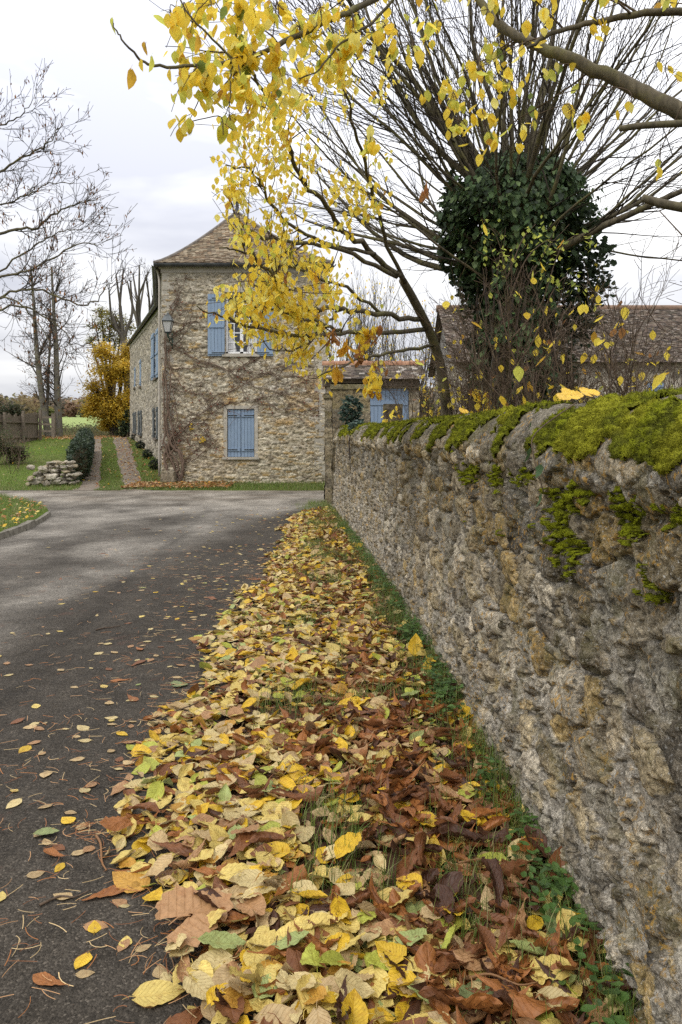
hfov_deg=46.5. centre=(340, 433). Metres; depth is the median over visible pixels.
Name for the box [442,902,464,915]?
fallen leaf
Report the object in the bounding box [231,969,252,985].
fallen leaf
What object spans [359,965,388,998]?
fallen leaf
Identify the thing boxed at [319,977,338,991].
fallen leaf
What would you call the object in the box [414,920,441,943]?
fallen leaf
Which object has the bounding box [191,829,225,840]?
fallen leaf
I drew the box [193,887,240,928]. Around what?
fallen leaf
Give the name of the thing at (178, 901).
fallen leaf
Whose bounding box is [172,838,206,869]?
fallen leaf
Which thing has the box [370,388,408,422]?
door
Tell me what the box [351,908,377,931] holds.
fallen leaf
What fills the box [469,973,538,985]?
fallen stalk
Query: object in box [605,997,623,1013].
fallen leaf
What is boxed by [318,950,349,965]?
fallen leaf
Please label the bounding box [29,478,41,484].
loose stone
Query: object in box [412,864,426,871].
fallen leaf
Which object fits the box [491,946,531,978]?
fallen leaf
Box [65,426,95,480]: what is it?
ivy hedge
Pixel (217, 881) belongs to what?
fallen leaf
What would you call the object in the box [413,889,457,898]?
fallen leaf
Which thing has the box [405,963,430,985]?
fallen leaf
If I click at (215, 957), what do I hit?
fallen leaf
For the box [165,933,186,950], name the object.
fallen leaf
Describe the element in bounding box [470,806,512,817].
fallen leaf
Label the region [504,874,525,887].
fallen leaf
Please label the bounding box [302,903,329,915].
fallen leaf
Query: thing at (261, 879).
fallen leaf
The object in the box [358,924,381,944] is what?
fallen leaf
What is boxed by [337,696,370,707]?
fallen leaf
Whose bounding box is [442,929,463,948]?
fallen leaf
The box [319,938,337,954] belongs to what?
fallen leaf
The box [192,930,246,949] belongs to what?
fallen leaf
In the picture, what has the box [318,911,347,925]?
fallen leaf
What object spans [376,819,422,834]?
fallen leaf
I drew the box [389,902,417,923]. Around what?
fallen leaf
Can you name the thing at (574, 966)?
fallen leaf
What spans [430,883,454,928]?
fallen leaf
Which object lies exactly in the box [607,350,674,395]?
scrub
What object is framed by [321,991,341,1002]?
fallen leaf
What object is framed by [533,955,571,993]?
fallen leaf
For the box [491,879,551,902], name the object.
fallen leaf
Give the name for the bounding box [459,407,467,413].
fallen leaf
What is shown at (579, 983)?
fallen leaf
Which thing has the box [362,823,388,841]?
fallen leaf
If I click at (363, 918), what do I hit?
fallen leaf
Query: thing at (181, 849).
fallen leaf
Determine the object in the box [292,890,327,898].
fallen leaf
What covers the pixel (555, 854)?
fallen leaf
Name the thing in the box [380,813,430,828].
fallen leaf
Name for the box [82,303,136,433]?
thinning tree
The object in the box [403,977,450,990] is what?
fallen leaf
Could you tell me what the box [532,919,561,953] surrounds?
fallen leaf
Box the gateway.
[322,360,425,422]
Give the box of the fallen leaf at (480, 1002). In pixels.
[444,993,502,1009]
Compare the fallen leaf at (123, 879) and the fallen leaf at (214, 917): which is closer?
the fallen leaf at (214, 917)
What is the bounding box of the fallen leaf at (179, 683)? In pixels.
[171,681,187,686]
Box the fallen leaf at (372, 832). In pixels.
[362,819,379,837]
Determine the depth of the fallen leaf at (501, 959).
2.19 m
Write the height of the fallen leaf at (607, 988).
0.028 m
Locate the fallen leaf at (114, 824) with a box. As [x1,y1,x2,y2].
[99,816,147,831]
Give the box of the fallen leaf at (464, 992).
[458,978,498,1012]
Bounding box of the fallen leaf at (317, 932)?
[308,919,320,938]
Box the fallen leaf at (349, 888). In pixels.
[335,882,355,895]
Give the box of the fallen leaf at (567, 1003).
[507,985,579,1013]
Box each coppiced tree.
[312,251,424,360]
[327,257,417,360]
[354,276,434,415]
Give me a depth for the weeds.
2.57 m
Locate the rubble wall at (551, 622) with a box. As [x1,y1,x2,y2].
[332,384,681,1023]
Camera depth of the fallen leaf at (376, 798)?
3.11 m
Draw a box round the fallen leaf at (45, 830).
[33,827,59,834]
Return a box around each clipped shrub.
[135,440,144,448]
[142,449,153,458]
[148,458,160,469]
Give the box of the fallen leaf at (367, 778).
[326,774,375,791]
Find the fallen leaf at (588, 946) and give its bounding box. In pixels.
[583,933,602,966]
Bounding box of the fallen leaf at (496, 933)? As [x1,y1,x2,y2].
[493,929,523,939]
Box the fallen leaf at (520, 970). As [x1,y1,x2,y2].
[503,951,564,975]
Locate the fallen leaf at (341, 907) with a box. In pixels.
[330,895,351,923]
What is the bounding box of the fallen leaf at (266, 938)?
[244,929,274,951]
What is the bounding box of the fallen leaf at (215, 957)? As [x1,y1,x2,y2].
[190,949,238,974]
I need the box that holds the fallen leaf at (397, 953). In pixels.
[375,941,409,966]
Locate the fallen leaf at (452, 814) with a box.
[434,801,460,827]
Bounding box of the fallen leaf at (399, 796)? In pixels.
[392,785,420,803]
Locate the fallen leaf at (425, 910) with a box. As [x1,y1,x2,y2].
[420,903,442,919]
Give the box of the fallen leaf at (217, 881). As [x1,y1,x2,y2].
[213,876,241,903]
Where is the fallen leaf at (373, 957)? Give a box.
[366,950,389,970]
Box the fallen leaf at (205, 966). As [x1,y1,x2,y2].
[186,958,212,982]
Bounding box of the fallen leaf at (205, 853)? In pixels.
[188,848,213,862]
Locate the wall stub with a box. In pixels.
[383,404,402,421]
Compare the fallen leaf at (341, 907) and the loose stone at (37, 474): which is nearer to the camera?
the fallen leaf at (341, 907)
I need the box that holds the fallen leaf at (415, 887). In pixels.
[402,882,421,902]
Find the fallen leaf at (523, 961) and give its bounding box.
[519,955,534,967]
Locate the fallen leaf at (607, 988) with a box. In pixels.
[597,987,624,1007]
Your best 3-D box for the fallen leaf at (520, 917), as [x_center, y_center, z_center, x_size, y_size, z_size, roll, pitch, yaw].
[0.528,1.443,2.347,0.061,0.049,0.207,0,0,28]
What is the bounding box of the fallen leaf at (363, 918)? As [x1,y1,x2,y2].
[357,910,376,923]
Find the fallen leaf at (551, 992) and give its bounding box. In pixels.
[534,986,574,1007]
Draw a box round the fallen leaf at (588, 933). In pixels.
[572,928,603,940]
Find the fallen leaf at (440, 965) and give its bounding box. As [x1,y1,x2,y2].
[434,947,488,971]
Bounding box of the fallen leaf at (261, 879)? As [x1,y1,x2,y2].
[256,875,280,883]
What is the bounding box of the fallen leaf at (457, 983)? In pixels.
[455,968,465,991]
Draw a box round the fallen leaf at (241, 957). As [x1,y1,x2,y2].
[239,948,256,965]
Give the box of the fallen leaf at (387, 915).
[367,885,419,926]
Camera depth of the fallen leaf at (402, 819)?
3.02 m
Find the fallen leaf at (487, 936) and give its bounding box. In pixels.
[475,923,495,952]
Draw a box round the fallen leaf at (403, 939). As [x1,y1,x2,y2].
[390,926,420,954]
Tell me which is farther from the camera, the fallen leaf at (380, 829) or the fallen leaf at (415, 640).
the fallen leaf at (415, 640)
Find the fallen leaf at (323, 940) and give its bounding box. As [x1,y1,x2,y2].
[320,927,341,943]
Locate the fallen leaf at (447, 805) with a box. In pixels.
[435,786,451,811]
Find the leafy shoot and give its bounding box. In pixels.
[481,215,596,404]
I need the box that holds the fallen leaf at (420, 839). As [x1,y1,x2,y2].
[414,831,428,865]
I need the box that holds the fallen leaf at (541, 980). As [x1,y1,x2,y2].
[530,959,544,984]
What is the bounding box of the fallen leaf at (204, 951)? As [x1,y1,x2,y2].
[195,944,208,959]
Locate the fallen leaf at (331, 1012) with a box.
[328,1010,335,1016]
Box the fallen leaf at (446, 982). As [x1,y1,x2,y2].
[423,978,450,1003]
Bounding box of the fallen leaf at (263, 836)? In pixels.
[248,831,300,842]
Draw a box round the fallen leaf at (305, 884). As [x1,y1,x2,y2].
[281,880,316,892]
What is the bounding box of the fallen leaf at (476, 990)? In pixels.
[465,987,503,1004]
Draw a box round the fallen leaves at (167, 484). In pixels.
[0,435,237,526]
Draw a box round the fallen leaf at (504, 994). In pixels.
[492,954,520,1007]
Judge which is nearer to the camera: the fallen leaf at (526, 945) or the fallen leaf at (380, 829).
the fallen leaf at (526, 945)
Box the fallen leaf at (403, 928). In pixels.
[393,925,416,941]
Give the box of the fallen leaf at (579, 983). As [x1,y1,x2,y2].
[572,967,589,985]
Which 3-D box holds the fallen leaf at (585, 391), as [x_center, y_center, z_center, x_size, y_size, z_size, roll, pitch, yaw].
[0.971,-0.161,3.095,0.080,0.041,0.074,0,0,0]
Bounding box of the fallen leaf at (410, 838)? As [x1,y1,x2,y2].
[405,836,428,843]
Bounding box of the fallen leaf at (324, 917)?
[306,912,345,938]
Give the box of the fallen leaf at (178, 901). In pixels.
[155,884,233,948]
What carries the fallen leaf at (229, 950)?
on the leaf litter
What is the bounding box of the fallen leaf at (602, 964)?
[595,960,611,972]
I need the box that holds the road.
[0,490,331,1023]
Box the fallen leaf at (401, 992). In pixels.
[388,984,417,997]
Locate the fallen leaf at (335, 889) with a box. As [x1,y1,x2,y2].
[330,885,339,902]
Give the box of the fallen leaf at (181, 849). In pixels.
[149,838,204,856]
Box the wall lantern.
[161,313,173,348]
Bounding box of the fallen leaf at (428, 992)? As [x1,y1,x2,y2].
[418,986,475,1010]
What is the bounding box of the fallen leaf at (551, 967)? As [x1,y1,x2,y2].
[536,961,568,999]
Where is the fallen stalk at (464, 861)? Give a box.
[458,858,532,863]
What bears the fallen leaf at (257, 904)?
on the leaf litter
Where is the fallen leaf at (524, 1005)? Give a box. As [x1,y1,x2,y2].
[471,968,550,1018]
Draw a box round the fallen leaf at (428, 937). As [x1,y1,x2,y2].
[419,926,443,947]
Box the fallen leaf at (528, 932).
[485,923,539,937]
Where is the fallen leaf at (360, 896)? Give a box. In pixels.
[318,886,377,907]
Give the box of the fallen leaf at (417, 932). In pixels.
[395,927,428,945]
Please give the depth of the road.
5.05 m
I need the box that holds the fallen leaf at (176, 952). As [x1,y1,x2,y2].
[169,934,193,961]
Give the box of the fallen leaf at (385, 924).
[364,918,405,935]
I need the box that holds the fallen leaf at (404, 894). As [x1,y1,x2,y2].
[386,889,412,907]
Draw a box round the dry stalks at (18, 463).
[0,428,34,472]
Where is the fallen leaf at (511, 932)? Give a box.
[495,919,519,950]
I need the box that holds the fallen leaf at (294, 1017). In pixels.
[289,1000,304,1022]
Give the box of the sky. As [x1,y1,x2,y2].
[0,0,681,399]
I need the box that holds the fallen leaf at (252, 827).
[229,824,258,835]
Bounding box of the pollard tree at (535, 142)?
[149,0,681,400]
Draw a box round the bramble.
[0,418,31,462]
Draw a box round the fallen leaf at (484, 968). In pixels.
[480,956,504,981]
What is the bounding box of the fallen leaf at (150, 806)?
[116,801,160,812]
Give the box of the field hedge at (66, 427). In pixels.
[42,422,107,433]
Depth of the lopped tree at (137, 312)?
55.38 m
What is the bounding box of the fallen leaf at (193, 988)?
[183,970,213,1000]
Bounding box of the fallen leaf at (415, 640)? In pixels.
[408,634,422,655]
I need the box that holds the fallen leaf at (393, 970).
[386,964,406,994]
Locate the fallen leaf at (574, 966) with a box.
[555,941,578,969]
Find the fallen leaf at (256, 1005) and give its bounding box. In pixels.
[249,997,273,1014]
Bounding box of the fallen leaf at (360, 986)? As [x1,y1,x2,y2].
[327,968,374,998]
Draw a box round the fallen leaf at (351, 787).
[341,777,362,791]
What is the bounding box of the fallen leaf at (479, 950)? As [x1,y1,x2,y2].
[433,947,486,958]
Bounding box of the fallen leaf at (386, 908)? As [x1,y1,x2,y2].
[369,871,398,912]
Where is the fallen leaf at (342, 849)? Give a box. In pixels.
[334,832,361,862]
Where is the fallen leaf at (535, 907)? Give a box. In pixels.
[529,874,548,910]
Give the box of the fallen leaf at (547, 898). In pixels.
[541,889,563,905]
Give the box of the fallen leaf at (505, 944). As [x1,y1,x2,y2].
[491,929,515,946]
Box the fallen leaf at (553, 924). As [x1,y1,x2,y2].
[544,906,583,955]
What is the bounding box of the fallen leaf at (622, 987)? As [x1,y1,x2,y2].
[587,974,636,990]
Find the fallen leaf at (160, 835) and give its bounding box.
[147,829,168,852]
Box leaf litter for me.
[103,506,640,1023]
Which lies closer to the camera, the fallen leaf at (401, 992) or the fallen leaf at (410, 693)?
the fallen leaf at (401, 992)
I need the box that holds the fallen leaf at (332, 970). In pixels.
[327,960,357,975]
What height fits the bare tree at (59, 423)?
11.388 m
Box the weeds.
[340,521,633,1023]
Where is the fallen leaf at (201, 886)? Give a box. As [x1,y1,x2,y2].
[195,881,205,889]
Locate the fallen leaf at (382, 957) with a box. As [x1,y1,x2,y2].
[379,953,394,969]
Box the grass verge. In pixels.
[0,498,48,531]
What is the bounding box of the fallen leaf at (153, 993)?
[122,980,184,1006]
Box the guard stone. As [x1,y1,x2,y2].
[160,470,176,483]
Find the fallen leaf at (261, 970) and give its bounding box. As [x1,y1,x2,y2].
[254,959,275,1002]
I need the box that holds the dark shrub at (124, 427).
[113,407,129,436]
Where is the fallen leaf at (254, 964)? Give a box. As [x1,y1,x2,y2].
[246,962,281,973]
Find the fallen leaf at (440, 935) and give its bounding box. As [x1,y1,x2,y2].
[431,930,458,948]
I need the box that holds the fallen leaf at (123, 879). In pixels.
[112,871,150,892]
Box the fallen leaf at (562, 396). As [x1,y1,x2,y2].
[556,393,570,399]
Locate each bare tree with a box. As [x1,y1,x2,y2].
[0,242,71,437]
[19,249,88,436]
[19,293,77,434]
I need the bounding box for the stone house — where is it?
[126,201,335,483]
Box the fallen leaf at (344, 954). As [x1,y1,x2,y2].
[340,950,357,969]
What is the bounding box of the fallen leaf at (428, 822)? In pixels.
[412,811,436,826]
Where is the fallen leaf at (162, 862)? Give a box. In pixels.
[145,852,178,875]
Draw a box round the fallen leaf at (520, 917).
[508,897,526,940]
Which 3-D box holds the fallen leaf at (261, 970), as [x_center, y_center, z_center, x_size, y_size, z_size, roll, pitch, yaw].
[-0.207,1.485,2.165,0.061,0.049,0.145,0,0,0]
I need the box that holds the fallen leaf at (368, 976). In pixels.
[354,972,374,980]
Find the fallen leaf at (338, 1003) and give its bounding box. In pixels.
[333,975,350,1021]
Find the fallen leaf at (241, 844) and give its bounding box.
[225,830,256,859]
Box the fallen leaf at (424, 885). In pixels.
[411,879,431,902]
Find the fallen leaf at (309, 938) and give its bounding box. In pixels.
[292,919,330,953]
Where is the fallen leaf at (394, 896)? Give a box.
[389,888,422,921]
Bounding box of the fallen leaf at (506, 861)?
[501,858,537,879]
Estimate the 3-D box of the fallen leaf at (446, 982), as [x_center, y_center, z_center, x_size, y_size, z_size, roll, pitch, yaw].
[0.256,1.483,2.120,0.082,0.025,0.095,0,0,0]
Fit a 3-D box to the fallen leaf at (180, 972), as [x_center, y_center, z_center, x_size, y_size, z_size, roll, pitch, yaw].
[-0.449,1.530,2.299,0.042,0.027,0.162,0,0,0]
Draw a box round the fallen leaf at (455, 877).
[419,871,463,901]
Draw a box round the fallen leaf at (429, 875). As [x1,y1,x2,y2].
[402,868,439,888]
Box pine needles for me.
[0,549,277,1023]
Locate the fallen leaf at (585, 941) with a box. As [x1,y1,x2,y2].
[561,936,588,951]
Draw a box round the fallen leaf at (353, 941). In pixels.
[339,931,365,952]
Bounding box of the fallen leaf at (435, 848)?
[405,829,442,852]
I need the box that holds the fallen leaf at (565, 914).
[556,904,581,933]
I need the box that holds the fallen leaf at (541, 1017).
[535,1009,553,1021]
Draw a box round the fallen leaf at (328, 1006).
[315,993,341,1011]
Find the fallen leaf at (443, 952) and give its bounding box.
[394,939,462,961]
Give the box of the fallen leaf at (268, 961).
[260,956,282,982]
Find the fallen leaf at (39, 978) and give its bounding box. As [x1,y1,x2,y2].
[32,971,68,985]
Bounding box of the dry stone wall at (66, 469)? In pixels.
[36,460,82,484]
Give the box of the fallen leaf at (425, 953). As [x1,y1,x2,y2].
[414,941,444,984]
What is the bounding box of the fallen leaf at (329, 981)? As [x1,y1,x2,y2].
[317,976,339,993]
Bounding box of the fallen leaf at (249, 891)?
[236,885,275,898]
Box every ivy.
[338,395,368,459]
[432,143,618,410]
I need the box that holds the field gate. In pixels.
[36,413,55,437]
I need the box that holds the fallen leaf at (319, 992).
[298,986,330,1004]
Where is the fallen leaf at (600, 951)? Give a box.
[597,947,605,953]
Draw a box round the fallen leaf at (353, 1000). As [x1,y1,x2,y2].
[341,988,368,1023]
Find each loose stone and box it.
[26,465,34,469]
[27,475,33,480]
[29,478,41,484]
[33,471,41,477]
[38,466,47,472]
[43,480,50,486]
[46,473,57,479]
[50,479,60,483]
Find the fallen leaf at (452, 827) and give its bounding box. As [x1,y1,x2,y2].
[438,823,498,840]
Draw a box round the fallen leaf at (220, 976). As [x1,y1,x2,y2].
[211,959,244,991]
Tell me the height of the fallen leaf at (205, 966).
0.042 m
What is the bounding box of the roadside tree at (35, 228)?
[0,58,144,391]
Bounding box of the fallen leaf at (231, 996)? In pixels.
[221,986,253,1013]
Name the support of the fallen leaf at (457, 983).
on the leaf litter
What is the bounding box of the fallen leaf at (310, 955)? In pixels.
[300,941,326,972]
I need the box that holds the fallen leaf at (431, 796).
[395,790,442,802]
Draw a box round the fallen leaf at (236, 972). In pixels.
[225,966,261,983]
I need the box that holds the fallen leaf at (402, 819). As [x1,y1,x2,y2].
[373,802,409,828]
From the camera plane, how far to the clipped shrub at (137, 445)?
38.43 m
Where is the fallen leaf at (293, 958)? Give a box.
[286,927,313,972]
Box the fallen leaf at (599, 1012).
[587,1002,610,1021]
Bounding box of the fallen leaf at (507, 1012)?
[501,973,520,1019]
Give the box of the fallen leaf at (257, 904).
[236,892,265,916]
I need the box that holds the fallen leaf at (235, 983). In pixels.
[228,976,252,996]
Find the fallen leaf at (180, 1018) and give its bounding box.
[166,1007,202,1023]
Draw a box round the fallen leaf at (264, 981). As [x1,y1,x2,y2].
[251,973,276,998]
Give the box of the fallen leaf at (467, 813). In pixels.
[461,809,480,825]
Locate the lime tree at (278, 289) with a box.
[163,0,491,414]
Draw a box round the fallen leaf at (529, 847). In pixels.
[517,837,542,853]
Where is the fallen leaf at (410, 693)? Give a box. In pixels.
[401,690,419,695]
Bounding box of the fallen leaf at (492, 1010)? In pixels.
[468,984,534,1013]
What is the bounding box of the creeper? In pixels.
[160,275,321,482]
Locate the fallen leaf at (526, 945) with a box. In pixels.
[509,939,544,954]
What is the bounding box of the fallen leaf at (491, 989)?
[452,987,502,1001]
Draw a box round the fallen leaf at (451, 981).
[443,977,459,987]
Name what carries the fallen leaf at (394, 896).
on the leaf litter
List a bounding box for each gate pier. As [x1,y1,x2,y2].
[323,394,331,503]
[330,383,370,503]
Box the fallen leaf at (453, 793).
[434,785,475,803]
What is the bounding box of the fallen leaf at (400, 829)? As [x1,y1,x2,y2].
[382,812,407,844]
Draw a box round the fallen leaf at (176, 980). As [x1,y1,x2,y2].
[172,963,192,985]
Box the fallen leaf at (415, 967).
[407,956,422,972]
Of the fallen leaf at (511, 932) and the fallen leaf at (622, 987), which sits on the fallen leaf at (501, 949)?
the fallen leaf at (511, 932)
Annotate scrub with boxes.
[381,406,402,422]
[413,386,467,417]
[487,346,582,402]
[513,355,646,404]
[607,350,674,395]
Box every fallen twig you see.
[39,890,90,906]
[159,698,204,719]
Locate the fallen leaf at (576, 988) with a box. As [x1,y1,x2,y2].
[553,980,582,997]
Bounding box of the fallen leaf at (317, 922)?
[294,916,322,930]
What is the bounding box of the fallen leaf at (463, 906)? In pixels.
[418,897,475,916]
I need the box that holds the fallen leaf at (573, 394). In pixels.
[561,388,583,399]
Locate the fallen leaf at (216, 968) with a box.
[205,964,225,995]
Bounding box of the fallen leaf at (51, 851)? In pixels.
[43,847,64,856]
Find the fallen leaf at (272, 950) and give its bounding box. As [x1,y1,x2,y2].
[235,927,339,956]
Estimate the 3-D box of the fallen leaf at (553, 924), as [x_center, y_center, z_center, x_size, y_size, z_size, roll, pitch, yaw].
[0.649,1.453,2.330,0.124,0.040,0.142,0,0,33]
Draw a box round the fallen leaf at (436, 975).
[428,969,451,979]
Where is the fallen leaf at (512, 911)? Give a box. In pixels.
[505,904,519,923]
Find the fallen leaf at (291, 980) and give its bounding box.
[285,971,315,990]
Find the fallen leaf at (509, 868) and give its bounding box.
[479,859,527,876]
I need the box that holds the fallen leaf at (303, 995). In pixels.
[296,972,329,1018]
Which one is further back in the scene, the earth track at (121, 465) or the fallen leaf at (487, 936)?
the earth track at (121, 465)
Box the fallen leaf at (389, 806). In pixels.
[378,791,395,821]
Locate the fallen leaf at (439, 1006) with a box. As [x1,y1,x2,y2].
[427,979,450,1023]
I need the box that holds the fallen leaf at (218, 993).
[215,975,264,1005]
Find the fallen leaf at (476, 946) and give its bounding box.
[469,942,486,953]
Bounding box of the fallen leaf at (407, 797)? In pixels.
[369,783,414,800]
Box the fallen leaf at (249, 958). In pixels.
[243,949,268,965]
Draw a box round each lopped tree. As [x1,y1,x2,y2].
[103,261,136,390]
[123,259,150,327]
[142,265,153,311]
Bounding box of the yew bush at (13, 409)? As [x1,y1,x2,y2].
[0,394,23,416]
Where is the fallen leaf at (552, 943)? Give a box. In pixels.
[544,939,558,974]
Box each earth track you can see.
[66,437,102,490]
[113,437,150,490]
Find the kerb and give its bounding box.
[0,511,50,539]
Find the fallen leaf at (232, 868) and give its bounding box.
[212,862,250,880]
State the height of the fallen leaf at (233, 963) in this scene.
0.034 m
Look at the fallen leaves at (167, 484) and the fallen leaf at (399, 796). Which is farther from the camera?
the fallen leaves at (167, 484)
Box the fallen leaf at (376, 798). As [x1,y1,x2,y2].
[359,793,387,805]
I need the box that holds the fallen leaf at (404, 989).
[389,977,418,997]
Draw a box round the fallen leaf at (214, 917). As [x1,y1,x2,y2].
[207,909,226,927]
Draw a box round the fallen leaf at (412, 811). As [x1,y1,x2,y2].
[398,807,417,816]
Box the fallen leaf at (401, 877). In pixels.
[396,871,429,883]
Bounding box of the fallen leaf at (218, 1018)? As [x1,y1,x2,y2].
[211,1010,241,1023]
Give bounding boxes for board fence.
[0,410,41,445]
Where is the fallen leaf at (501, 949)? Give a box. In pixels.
[492,942,517,960]
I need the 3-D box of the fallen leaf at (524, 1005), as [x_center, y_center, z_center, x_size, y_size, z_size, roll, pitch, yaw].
[0.434,1.448,2.051,0.225,0.061,0.075,0,0,41]
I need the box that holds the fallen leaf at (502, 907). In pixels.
[489,897,534,917]
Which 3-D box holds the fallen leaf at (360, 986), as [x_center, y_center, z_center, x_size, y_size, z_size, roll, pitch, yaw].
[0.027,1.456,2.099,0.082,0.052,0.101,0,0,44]
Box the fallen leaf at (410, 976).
[383,971,423,986]
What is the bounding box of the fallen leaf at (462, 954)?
[453,948,521,970]
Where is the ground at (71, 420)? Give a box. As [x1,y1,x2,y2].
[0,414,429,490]
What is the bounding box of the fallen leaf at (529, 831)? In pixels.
[524,825,550,858]
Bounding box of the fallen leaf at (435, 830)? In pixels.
[426,821,451,834]
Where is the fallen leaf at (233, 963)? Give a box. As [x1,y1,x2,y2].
[226,960,240,976]
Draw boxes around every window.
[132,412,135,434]
[133,367,135,389]
[137,410,141,436]
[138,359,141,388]
[150,328,157,380]
[152,407,157,439]
[208,287,272,356]
[222,405,258,458]
[646,383,666,391]
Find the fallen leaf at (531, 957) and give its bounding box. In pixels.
[505,952,539,969]
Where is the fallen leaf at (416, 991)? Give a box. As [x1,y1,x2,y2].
[407,984,428,1002]
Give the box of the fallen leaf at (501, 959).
[491,952,512,968]
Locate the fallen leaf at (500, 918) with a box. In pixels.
[463,901,507,924]
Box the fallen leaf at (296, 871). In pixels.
[269,864,308,899]
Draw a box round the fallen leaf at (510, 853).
[507,838,539,860]
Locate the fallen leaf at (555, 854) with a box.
[548,846,571,877]
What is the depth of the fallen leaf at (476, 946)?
2.22 m
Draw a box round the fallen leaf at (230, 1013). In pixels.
[212,996,244,1022]
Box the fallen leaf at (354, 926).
[337,916,360,932]
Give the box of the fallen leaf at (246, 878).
[229,869,269,887]
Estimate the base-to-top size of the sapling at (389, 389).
3.372 m
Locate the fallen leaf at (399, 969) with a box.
[383,950,416,978]
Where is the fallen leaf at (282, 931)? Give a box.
[275,915,302,940]
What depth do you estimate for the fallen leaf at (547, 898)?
2.47 m
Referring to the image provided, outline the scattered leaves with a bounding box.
[0,508,294,1023]
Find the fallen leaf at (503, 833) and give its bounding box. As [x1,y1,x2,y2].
[470,816,508,842]
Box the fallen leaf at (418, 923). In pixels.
[407,913,453,933]
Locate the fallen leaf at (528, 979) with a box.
[519,974,544,989]
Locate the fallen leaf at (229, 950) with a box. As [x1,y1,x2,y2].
[208,945,233,961]
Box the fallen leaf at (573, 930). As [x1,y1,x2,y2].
[561,923,583,942]
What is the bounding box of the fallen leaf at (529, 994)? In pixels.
[520,986,532,996]
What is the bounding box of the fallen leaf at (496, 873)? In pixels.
[481,856,503,912]
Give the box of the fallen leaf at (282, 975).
[275,969,292,994]
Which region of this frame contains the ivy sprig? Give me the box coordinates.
[524,402,575,506]
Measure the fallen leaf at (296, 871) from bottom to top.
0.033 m
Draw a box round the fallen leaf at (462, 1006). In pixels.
[444,994,473,1010]
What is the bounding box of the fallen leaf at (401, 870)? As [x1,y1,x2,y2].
[396,849,416,881]
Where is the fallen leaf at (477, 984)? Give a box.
[472,981,481,988]
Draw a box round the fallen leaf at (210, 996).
[206,983,228,1005]
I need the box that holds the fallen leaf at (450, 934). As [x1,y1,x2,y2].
[441,920,460,948]
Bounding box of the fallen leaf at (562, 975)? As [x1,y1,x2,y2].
[535,954,580,980]
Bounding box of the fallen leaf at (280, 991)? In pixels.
[245,979,294,999]
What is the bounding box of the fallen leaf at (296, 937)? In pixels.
[271,930,311,949]
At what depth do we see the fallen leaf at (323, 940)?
2.37 m
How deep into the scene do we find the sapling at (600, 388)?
7.92 m
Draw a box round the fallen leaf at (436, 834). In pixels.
[429,815,455,837]
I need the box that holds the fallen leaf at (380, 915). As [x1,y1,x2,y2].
[375,908,385,919]
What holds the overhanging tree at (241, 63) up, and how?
on the ground at (71, 420)
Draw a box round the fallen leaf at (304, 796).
[270,786,323,801]
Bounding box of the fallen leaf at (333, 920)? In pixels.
[328,901,338,924]
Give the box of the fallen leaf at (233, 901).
[219,884,243,911]
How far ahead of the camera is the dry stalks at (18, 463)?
29.58 m
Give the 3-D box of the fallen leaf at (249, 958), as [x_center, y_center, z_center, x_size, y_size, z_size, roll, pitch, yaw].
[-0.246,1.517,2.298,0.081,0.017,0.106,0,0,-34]
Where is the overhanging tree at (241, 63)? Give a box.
[110,0,681,211]
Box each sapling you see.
[353,295,459,420]
[372,342,466,417]
[385,289,607,416]
[391,221,681,409]
[403,269,680,413]
[408,266,681,402]
[420,336,681,412]
[423,279,473,417]
[426,266,680,412]
[427,263,681,411]
[434,218,681,404]
[435,260,639,414]
[440,281,681,409]
[452,248,681,401]
[464,262,681,401]
[659,210,681,285]
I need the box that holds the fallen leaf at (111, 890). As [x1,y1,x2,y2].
[80,885,127,900]
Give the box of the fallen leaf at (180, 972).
[176,947,189,981]
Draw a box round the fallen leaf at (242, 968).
[240,966,250,982]
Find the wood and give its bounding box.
[0,383,434,416]
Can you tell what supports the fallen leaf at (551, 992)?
on the leaf litter
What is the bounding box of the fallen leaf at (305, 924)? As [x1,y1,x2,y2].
[290,918,313,942]
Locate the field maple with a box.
[74,338,129,435]
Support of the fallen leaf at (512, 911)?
on the leaf litter
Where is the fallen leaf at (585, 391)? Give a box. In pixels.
[579,387,599,396]
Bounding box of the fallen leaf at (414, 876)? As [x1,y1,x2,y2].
[396,873,422,889]
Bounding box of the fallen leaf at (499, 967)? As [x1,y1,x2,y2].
[485,943,520,982]
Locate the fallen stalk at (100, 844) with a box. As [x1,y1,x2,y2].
[94,834,106,870]
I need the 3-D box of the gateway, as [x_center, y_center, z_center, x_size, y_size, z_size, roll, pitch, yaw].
[0.885,-0.159,21.996,2.810,3.718,2.150,0,0,0]
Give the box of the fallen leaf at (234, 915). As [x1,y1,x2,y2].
[213,907,258,923]
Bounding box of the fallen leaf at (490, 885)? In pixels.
[486,872,537,890]
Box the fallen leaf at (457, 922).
[436,914,461,929]
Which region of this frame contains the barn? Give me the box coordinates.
[428,305,681,415]
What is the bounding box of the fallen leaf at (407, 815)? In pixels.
[403,807,419,828]
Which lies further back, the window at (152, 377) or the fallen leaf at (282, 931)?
the window at (152, 377)
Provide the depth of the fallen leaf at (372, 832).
2.92 m
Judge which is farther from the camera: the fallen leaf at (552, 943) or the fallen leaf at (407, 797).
the fallen leaf at (407, 797)
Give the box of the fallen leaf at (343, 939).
[325,932,349,951]

